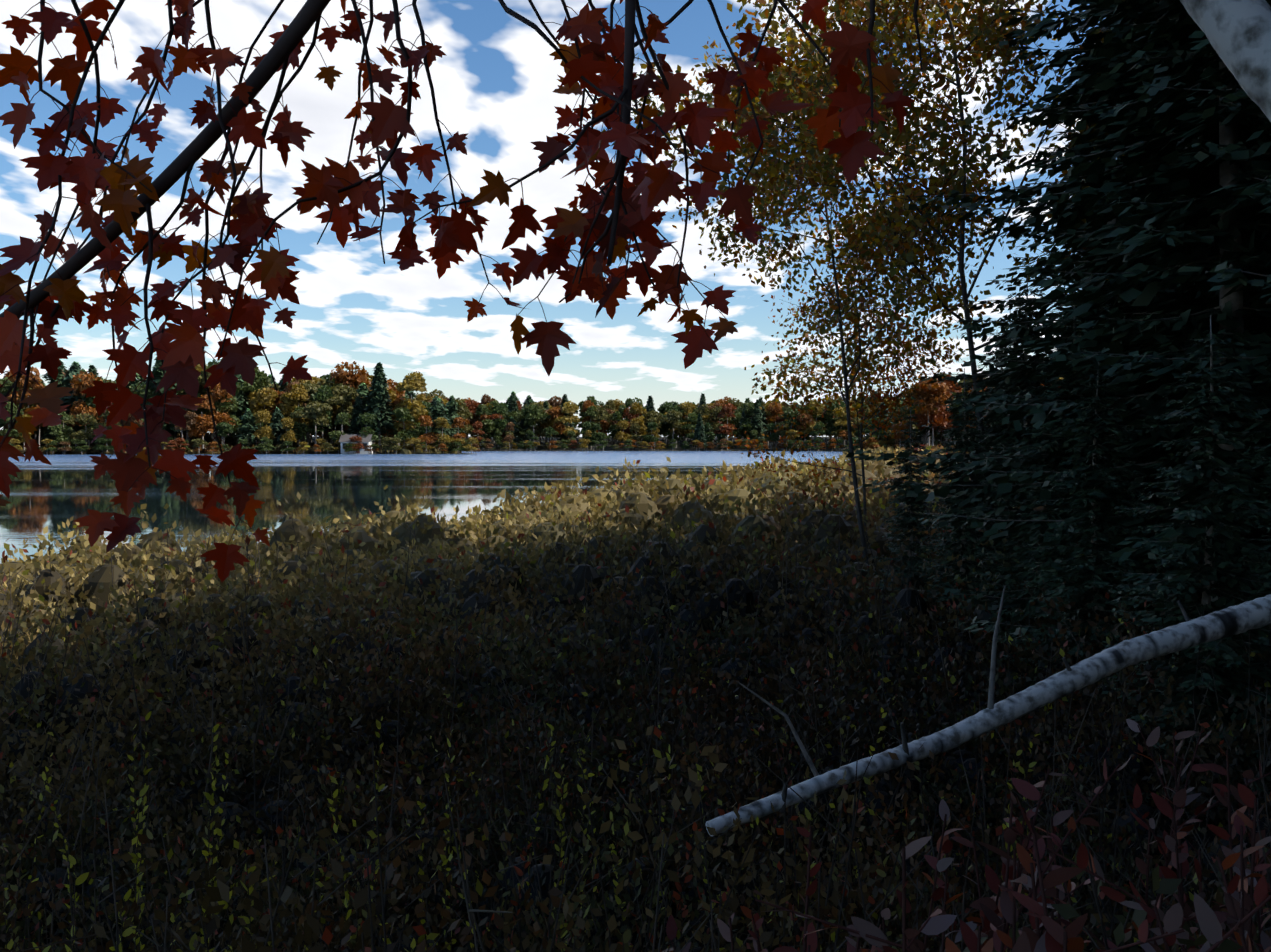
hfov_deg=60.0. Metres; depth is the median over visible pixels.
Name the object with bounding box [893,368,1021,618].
spruce
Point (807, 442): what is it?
shore bush
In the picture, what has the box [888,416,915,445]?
tree
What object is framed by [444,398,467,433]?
tree
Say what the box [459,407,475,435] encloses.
tree
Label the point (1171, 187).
spruce
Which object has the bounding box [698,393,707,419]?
tree
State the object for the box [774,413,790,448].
tree
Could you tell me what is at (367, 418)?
tree
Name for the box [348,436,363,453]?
shore bush
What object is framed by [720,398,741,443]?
tree
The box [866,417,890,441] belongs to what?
tree
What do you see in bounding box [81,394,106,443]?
tree
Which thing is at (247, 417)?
tree
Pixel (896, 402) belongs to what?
birch tree
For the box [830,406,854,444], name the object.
tree
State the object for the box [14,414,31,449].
tree
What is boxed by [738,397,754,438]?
tree
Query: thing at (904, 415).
tree
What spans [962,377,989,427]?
tree
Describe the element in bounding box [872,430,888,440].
tree
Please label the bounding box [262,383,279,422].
tree
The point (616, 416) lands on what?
tree
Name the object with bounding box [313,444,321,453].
shore bush
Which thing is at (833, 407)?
tree
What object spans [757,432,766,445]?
tree
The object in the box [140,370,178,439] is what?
tree
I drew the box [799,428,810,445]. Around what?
tree
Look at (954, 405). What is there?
tree
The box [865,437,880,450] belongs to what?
shore bush
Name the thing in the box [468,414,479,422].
tree
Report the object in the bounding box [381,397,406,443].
tree
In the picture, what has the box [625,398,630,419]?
tree
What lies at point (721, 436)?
tree
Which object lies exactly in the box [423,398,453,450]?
tree
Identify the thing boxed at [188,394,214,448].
tree
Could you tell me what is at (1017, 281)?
spruce
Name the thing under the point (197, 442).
shore bush
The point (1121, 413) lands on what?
spruce
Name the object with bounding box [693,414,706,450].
tree
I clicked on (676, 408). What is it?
tree
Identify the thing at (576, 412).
tree
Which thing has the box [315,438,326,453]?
shore bush
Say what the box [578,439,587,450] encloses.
shore bush
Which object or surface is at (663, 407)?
tree
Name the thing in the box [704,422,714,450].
tree
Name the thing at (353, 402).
tree
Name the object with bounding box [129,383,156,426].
tree
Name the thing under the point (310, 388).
tree
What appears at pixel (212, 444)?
shore bush
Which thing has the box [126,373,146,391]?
tree
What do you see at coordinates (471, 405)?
tree
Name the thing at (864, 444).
shore bush
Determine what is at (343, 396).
tree
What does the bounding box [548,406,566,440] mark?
tree
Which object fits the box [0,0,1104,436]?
sky
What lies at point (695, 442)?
shore bush
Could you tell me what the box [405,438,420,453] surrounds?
shore bush
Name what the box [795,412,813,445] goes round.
tree
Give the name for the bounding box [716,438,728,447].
shore bush
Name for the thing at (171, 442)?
shore bush
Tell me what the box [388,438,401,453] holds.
shore bush
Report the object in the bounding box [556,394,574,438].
tree
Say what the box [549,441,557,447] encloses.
shore bush
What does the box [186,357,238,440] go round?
tree
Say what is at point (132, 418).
tree
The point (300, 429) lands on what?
tree
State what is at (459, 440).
shore bush
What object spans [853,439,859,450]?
shore bush
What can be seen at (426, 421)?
tree
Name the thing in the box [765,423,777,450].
tree
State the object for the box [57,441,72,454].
shore bush
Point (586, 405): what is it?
tree
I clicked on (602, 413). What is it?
tree
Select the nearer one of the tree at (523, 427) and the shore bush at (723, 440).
the shore bush at (723, 440)
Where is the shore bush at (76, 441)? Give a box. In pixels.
[68,439,81,449]
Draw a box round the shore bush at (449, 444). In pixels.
[442,442,453,453]
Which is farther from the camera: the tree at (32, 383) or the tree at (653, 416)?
the tree at (653, 416)
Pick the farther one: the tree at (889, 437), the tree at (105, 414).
the tree at (105, 414)
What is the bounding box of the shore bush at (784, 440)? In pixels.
[778,439,790,450]
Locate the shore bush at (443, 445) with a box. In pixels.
[440,444,448,453]
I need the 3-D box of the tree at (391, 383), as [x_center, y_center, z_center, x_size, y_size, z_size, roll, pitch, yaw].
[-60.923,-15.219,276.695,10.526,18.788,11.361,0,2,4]
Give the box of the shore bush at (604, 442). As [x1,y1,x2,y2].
[596,440,608,450]
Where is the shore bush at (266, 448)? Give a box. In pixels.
[258,437,273,453]
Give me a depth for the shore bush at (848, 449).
228.62 m
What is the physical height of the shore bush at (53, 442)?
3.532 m
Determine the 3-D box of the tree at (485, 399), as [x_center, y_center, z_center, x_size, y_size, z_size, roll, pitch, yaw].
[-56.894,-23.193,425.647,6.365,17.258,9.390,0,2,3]
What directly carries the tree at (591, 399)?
on the ground
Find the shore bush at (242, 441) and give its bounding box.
[237,439,250,448]
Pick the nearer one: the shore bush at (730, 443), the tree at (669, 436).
the shore bush at (730, 443)
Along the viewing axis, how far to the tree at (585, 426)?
369.95 m
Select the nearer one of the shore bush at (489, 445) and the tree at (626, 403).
the shore bush at (489, 445)
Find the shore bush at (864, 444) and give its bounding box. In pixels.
[853,441,869,448]
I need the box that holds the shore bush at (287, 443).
[280,441,295,453]
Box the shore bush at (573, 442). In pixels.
[569,440,579,450]
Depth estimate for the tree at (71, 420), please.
257.23 m
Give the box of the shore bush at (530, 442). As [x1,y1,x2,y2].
[525,440,534,447]
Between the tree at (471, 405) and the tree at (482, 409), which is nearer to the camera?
the tree at (482, 409)
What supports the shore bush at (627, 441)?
on the ground
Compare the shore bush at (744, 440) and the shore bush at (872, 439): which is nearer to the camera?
the shore bush at (872, 439)
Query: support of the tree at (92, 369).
on the ground
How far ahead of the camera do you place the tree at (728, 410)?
368.88 m
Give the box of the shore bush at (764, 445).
[762,441,767,448]
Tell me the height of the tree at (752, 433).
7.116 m
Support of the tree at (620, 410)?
on the ground
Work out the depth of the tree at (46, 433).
262.01 m
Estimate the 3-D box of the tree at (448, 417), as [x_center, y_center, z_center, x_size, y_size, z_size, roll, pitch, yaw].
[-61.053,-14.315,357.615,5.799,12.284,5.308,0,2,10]
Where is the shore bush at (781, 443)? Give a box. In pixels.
[777,440,787,447]
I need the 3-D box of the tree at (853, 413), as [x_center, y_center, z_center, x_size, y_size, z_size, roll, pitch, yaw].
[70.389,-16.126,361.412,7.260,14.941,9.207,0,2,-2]
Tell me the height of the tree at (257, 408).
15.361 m
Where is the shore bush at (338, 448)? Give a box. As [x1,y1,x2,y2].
[331,440,340,453]
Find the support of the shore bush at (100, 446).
on the ground
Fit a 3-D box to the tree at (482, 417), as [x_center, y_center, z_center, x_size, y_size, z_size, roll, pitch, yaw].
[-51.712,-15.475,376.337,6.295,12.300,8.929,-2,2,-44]
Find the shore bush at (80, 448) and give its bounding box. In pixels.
[76,440,88,451]
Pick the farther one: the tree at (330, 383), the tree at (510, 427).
the tree at (510, 427)
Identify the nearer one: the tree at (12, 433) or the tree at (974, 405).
the tree at (974, 405)
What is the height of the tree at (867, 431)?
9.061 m
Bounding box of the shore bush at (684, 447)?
[680,441,688,450]
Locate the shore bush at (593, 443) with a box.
[589,440,597,450]
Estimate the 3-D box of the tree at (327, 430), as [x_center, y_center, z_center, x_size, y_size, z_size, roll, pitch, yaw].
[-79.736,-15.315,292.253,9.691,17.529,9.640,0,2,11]
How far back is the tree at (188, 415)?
254.05 m
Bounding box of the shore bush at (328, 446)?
[323,442,333,450]
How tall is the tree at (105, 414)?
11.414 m
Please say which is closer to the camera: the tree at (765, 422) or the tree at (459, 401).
the tree at (459, 401)
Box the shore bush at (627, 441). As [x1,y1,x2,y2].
[622,439,632,450]
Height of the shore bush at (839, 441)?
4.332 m
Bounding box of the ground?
[1,437,1210,951]
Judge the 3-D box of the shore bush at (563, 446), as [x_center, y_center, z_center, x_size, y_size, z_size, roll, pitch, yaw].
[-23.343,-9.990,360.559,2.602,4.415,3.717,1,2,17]
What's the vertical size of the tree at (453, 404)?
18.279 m
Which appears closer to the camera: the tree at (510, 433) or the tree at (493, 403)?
the tree at (510, 433)
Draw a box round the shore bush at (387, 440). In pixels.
[381,437,397,453]
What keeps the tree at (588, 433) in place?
on the ground
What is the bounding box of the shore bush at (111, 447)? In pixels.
[107,439,122,454]
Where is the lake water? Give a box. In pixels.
[0,451,846,562]
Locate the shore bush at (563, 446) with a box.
[560,439,567,448]
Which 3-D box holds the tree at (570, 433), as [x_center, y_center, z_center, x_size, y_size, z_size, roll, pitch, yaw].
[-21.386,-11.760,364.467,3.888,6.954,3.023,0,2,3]
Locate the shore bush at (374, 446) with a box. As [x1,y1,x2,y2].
[371,444,379,453]
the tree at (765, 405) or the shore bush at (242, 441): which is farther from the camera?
the tree at (765, 405)
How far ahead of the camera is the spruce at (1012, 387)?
13.46 m
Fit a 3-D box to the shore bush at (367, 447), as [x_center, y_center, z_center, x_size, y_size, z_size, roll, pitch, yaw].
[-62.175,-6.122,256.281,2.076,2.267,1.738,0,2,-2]
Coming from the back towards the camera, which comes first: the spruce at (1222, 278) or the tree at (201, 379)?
the tree at (201, 379)
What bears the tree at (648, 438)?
on the ground
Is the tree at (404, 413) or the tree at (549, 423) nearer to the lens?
the tree at (404, 413)
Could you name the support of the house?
on the ground
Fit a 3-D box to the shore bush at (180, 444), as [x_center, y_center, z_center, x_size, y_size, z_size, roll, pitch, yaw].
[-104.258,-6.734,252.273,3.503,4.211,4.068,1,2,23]
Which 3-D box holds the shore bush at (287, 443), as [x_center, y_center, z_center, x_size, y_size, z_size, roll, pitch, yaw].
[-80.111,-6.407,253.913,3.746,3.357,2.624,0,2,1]
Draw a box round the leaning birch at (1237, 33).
[1180,0,1270,121]
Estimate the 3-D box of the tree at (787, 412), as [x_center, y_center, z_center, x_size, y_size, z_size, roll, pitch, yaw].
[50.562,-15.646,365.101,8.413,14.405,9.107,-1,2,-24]
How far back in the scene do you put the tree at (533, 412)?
369.01 m
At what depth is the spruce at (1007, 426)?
16.52 m
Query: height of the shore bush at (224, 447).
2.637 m
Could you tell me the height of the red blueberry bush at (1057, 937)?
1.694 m
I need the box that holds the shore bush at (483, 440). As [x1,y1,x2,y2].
[481,438,487,450]
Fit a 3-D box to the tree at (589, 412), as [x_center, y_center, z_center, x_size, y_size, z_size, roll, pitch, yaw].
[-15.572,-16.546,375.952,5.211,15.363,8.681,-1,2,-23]
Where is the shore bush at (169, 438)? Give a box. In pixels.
[166,437,177,449]
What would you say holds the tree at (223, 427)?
on the ground
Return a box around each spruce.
[845,0,1270,643]
[861,410,954,594]
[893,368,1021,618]
[917,6,1108,554]
[918,336,1030,553]
[919,0,1270,688]
[933,275,1069,589]
[942,310,1050,559]
[945,291,1188,658]
[953,0,1264,596]
[961,2,1130,561]
[995,42,1213,446]
[996,362,1177,701]
[1048,39,1270,648]
[1050,50,1270,599]
[1057,315,1270,827]
[1098,0,1264,529]
[1116,148,1270,542]
[1164,361,1270,712]
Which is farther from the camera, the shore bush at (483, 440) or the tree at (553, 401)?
the tree at (553, 401)
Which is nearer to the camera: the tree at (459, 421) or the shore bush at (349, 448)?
the shore bush at (349, 448)
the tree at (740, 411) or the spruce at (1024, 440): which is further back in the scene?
the tree at (740, 411)
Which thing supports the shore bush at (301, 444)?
on the ground
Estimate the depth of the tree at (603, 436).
365.69 m
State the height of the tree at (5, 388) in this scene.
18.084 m
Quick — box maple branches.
[0,0,922,581]
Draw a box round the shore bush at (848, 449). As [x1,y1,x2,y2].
[843,437,858,451]
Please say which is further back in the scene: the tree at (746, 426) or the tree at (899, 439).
the tree at (746, 426)
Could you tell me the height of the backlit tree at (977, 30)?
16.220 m
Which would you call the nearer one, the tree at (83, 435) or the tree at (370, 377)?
the tree at (83, 435)
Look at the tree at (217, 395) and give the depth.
261.42 m
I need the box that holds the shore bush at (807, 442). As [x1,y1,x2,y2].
[803,440,811,448]
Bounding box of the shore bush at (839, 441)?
[835,439,846,448]
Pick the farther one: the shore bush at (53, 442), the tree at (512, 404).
the tree at (512, 404)
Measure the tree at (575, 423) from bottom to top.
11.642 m
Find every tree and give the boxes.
[0,377,20,428]
[0,401,23,437]
[7,366,44,425]
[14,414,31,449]
[21,402,46,438]
[24,405,48,447]
[38,368,74,445]
[41,424,61,441]
[42,359,66,382]
[47,411,74,453]
[59,361,93,445]
[61,415,74,445]
[67,371,104,447]
[71,413,99,453]
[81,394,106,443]
[88,364,99,379]
[92,406,121,453]
[119,413,142,425]
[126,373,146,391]
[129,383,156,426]
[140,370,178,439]
[147,354,180,448]
[169,410,198,450]
[174,384,205,445]
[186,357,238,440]
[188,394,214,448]
[189,364,206,439]
[190,364,231,440]
[206,383,237,443]
[212,395,242,443]
[216,422,233,449]
[219,374,255,444]
[236,368,270,445]
[236,408,258,446]
[242,391,271,443]
[246,387,277,431]
[252,413,269,444]
[253,410,274,453]
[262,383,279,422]
[263,388,284,420]
[268,374,277,437]
[269,408,286,452]
[273,393,312,445]
[277,375,291,414]
[280,383,312,444]
[280,417,296,447]
[281,380,311,443]
[287,406,309,445]
[290,400,332,453]
[291,376,323,441]
[302,381,325,445]
[308,384,333,437]
[316,379,350,443]
[320,372,334,385]
[321,425,347,442]
[322,383,358,431]
[328,412,351,441]
[330,361,371,422]
[331,405,346,431]
[332,378,357,433]
[343,398,365,433]
[345,382,376,441]
[347,396,365,433]
[354,375,372,388]
[356,412,379,440]
[362,362,397,452]
[370,386,397,443]
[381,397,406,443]
[386,379,414,445]
[391,371,428,446]
[393,407,419,448]
[402,422,425,439]
[405,391,416,398]
[414,394,425,401]
[415,401,432,434]
[417,415,438,453]
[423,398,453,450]
[425,394,441,401]
[426,389,445,398]
[428,396,444,429]
[434,417,453,443]
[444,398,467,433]
[445,395,463,433]
[445,413,453,436]
[451,417,466,447]
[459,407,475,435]
[461,400,477,442]
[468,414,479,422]
[472,414,491,442]
[472,420,484,441]
[475,404,495,448]
[481,394,490,404]
[487,400,508,415]
[488,414,504,447]
[490,403,508,446]
[493,428,502,449]
[501,422,514,450]
[502,417,520,448]
[503,396,524,445]
[504,411,526,445]
[506,431,513,443]
[510,391,519,410]
[516,400,521,441]
[517,419,527,441]
[521,404,550,449]
[523,395,533,405]
[524,400,538,439]
[525,430,538,443]
[526,402,547,447]
[538,400,554,445]
[540,408,556,441]
[543,426,558,450]
[547,396,561,406]
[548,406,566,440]
[553,401,579,449]
[554,406,573,448]
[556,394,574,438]
[566,430,575,443]
[568,415,580,437]
[574,405,580,428]
[578,401,582,427]
[579,396,596,421]
[580,421,594,449]
[581,400,599,447]
[581,405,596,448]
[581,430,591,444]
[587,0,1143,574]
[589,423,600,449]
[590,405,611,448]
[596,406,611,445]
[598,433,609,440]
[602,399,615,442]
[605,400,622,440]
[607,411,621,443]
[614,420,630,449]
[617,405,630,445]
[620,406,640,434]
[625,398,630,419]
[628,397,644,416]
[629,402,647,448]
[629,423,641,449]
[641,422,658,450]
[643,396,660,442]
[643,410,662,448]
[648,427,659,449]
[658,401,672,442]
[660,409,681,449]
[660,422,671,446]
[662,405,686,447]
[663,420,683,442]
[669,0,1021,563]
[672,401,695,444]
[680,422,691,437]
[682,412,698,449]
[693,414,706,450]
[694,404,712,448]
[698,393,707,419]
[702,413,711,421]
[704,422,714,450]
[708,406,725,439]
[711,399,729,423]
[713,403,736,449]
[715,424,728,446]
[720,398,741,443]
[730,406,742,432]
[731,412,748,437]
[737,401,759,448]
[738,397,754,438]
[749,399,766,444]
[750,430,757,449]
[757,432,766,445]
[758,397,769,435]
[764,402,771,444]
[765,401,783,446]
[765,411,776,446]
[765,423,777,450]
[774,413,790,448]
[776,408,799,449]
[776,421,787,439]
[785,401,805,445]
[786,429,799,438]
[789,419,801,446]
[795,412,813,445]
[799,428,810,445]
[800,400,826,449]
[806,405,833,447]
[809,421,825,450]
[817,410,829,447]
[823,404,838,445]
[826,401,846,444]
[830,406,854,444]
[838,430,847,448]
[842,404,858,432]
[847,416,862,437]
[851,420,863,430]
[863,419,872,437]
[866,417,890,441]
[869,418,891,444]
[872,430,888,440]
[877,403,893,445]
[887,409,899,444]
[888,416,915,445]
[890,423,913,446]
[894,420,913,444]
[896,408,916,438]
[908,384,939,444]
[911,376,955,445]
[911,397,936,440]
[913,378,951,445]
[934,373,962,440]
[935,375,963,441]
[941,392,966,440]
[958,378,985,412]
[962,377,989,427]
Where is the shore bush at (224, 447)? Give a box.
[222,444,230,451]
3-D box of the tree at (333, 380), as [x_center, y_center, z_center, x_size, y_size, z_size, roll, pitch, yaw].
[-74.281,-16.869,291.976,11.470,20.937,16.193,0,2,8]
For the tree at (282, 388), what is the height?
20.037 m
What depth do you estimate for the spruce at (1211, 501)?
6.11 m
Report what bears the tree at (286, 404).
on the ground
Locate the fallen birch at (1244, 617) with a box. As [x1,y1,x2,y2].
[706,586,1270,835]
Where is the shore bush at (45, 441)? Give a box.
[39,439,55,454]
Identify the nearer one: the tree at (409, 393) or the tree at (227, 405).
the tree at (227, 405)
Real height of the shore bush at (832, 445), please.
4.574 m
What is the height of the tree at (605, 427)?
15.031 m
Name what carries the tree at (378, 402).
on the ground
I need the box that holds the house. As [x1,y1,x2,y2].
[339,431,374,453]
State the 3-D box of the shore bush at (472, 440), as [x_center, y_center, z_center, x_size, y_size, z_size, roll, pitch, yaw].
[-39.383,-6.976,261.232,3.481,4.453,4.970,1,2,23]
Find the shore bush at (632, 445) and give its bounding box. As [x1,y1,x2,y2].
[628,439,636,450]
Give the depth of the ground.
368.88 m
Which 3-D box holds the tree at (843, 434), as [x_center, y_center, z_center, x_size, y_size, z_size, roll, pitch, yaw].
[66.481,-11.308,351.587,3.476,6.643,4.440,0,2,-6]
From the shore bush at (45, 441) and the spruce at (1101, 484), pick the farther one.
the shore bush at (45, 441)
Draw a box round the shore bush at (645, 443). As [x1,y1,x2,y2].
[641,441,649,447]
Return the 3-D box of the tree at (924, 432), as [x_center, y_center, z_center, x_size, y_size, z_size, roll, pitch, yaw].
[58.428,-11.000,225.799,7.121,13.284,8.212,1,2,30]
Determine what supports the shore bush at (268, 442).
on the ground
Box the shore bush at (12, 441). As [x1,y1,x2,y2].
[9,438,22,449]
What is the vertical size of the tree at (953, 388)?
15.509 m
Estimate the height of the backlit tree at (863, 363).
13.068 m
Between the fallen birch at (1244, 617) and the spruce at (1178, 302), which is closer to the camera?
the fallen birch at (1244, 617)
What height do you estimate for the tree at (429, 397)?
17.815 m
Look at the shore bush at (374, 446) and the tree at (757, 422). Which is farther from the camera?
the tree at (757, 422)
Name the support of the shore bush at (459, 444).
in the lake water
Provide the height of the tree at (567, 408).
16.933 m
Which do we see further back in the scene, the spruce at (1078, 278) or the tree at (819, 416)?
the tree at (819, 416)
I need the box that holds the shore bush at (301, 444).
[298,441,307,452]
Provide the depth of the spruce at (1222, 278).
8.02 m
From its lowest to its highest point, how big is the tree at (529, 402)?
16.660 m
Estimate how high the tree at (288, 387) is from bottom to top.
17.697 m
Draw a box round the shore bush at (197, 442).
[191,438,207,454]
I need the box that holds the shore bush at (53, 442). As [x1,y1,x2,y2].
[45,440,57,454]
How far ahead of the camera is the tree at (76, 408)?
260.20 m
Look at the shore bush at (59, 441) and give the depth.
250.75 m
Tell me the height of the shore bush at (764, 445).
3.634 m
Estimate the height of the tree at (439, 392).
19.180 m
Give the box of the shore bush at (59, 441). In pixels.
[57,439,68,449]
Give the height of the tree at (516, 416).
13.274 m
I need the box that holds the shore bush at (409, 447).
[402,438,419,450]
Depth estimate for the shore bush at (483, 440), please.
353.69 m
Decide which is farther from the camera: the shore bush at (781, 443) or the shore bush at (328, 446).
the shore bush at (781, 443)
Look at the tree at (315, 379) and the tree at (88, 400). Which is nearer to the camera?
the tree at (88, 400)
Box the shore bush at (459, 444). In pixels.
[452,441,465,453]
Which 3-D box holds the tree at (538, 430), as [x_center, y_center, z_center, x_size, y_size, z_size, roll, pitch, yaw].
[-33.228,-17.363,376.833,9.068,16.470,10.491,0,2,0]
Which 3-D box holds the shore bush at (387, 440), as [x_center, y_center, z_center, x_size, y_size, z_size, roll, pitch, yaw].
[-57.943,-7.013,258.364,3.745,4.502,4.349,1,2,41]
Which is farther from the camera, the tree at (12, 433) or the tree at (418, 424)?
the tree at (418, 424)
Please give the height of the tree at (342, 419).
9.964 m
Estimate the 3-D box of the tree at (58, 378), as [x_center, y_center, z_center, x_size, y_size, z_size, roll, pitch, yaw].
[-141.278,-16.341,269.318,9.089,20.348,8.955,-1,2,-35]
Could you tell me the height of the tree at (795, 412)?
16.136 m
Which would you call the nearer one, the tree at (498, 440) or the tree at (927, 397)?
the tree at (927, 397)
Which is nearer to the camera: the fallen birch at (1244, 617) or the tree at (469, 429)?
the fallen birch at (1244, 617)
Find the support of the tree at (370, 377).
on the ground
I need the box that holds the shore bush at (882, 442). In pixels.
[879,440,886,447]
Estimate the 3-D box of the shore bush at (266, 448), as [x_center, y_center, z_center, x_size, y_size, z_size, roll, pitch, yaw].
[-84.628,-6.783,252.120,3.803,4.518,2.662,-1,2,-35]
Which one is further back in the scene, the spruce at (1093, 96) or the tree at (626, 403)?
the tree at (626, 403)
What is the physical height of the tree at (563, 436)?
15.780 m
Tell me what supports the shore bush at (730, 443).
on the ground
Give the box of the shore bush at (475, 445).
[472,443,480,450]
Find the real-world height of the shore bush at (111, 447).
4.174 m
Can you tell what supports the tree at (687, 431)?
on the ground
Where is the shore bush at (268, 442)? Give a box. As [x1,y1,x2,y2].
[259,439,275,450]
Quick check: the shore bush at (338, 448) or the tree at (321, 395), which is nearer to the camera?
the shore bush at (338, 448)
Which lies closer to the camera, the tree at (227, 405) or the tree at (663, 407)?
the tree at (227, 405)
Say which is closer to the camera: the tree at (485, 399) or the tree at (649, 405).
the tree at (649, 405)
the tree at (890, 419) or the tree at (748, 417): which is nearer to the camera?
the tree at (890, 419)
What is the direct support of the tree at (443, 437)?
on the ground
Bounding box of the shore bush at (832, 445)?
[828,438,836,450]
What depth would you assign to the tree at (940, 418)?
202.77 m
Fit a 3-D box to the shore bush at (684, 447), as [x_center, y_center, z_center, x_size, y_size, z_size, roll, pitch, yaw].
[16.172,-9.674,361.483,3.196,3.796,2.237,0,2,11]
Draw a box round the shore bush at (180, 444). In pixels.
[174,437,189,449]
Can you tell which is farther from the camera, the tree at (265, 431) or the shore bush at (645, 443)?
the shore bush at (645, 443)
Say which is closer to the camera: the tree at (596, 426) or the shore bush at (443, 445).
the shore bush at (443, 445)
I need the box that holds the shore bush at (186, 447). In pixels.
[180,439,189,449]
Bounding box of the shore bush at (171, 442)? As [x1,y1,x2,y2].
[166,440,177,450]
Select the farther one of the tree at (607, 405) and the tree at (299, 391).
the tree at (607, 405)
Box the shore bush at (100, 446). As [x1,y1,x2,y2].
[93,438,109,452]
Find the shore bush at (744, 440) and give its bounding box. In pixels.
[740,439,749,450]
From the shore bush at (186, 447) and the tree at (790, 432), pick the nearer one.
the shore bush at (186, 447)
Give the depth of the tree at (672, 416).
371.81 m
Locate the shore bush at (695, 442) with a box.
[692,440,699,450]
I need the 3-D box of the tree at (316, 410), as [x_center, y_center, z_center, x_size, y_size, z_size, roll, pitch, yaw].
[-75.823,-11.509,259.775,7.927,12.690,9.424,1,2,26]
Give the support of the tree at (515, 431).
on the ground
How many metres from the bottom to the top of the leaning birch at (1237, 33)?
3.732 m
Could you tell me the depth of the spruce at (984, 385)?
19.02 m
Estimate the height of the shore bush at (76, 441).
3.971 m
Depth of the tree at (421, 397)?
389.86 m
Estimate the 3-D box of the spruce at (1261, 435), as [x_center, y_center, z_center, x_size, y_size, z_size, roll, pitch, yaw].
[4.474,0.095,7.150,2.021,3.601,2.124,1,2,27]
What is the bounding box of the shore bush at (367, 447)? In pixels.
[364,445,371,453]
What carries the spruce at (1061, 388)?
on the ground
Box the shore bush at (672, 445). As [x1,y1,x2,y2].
[668,439,677,450]
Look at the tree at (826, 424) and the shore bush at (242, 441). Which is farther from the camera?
the tree at (826, 424)
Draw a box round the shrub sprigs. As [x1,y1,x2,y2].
[0,685,1076,951]
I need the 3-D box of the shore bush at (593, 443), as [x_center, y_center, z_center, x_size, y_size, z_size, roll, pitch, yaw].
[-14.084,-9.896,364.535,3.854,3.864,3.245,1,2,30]
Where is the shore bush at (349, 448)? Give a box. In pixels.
[345,443,353,453]
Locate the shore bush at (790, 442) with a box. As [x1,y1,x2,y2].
[786,440,798,445]
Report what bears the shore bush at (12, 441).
on the ground
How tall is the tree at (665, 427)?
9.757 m
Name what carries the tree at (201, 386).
on the ground
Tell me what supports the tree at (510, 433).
on the ground
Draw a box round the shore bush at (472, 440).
[462,437,477,453]
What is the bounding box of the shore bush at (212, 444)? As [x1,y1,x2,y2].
[205,441,217,454]
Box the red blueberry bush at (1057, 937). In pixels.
[662,719,1270,951]
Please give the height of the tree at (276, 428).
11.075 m
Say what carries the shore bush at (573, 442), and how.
on the ground
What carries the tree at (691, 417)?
on the ground
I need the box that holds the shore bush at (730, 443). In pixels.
[726,441,734,448]
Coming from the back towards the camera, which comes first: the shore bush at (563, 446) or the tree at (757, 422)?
the tree at (757, 422)
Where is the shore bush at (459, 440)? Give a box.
[452,438,466,453]
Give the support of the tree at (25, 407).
on the ground
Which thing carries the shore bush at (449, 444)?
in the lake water
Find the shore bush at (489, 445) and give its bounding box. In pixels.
[483,438,493,448]
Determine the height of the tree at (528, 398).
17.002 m
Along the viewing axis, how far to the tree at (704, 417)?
384.65 m
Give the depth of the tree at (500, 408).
368.69 m
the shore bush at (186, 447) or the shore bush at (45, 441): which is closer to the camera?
the shore bush at (45, 441)
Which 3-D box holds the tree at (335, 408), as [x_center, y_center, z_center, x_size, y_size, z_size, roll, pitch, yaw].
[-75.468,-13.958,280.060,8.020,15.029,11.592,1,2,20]
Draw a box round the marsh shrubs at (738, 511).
[0,431,1270,951]
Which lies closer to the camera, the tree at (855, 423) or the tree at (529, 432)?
the tree at (855, 423)
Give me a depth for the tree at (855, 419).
357.03 m
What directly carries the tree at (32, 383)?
on the ground
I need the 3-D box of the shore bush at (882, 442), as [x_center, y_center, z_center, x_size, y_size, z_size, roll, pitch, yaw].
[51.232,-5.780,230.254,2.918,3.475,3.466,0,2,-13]
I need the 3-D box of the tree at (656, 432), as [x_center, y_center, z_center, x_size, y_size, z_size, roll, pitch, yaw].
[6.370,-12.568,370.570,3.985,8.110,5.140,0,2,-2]
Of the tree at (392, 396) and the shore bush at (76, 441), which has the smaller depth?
the shore bush at (76, 441)
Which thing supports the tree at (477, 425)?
on the ground
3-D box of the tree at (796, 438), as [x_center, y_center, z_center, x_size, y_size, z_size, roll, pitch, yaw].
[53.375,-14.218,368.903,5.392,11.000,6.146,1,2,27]
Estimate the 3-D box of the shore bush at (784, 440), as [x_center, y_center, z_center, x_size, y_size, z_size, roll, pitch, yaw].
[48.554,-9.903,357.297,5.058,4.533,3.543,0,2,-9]
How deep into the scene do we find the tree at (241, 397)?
271.88 m
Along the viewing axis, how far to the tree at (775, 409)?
379.25 m
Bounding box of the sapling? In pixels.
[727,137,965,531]
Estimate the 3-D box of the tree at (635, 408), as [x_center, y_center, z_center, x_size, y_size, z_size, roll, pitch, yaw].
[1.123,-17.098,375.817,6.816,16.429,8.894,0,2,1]
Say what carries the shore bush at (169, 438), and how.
on the ground
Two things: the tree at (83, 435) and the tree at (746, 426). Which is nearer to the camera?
the tree at (83, 435)

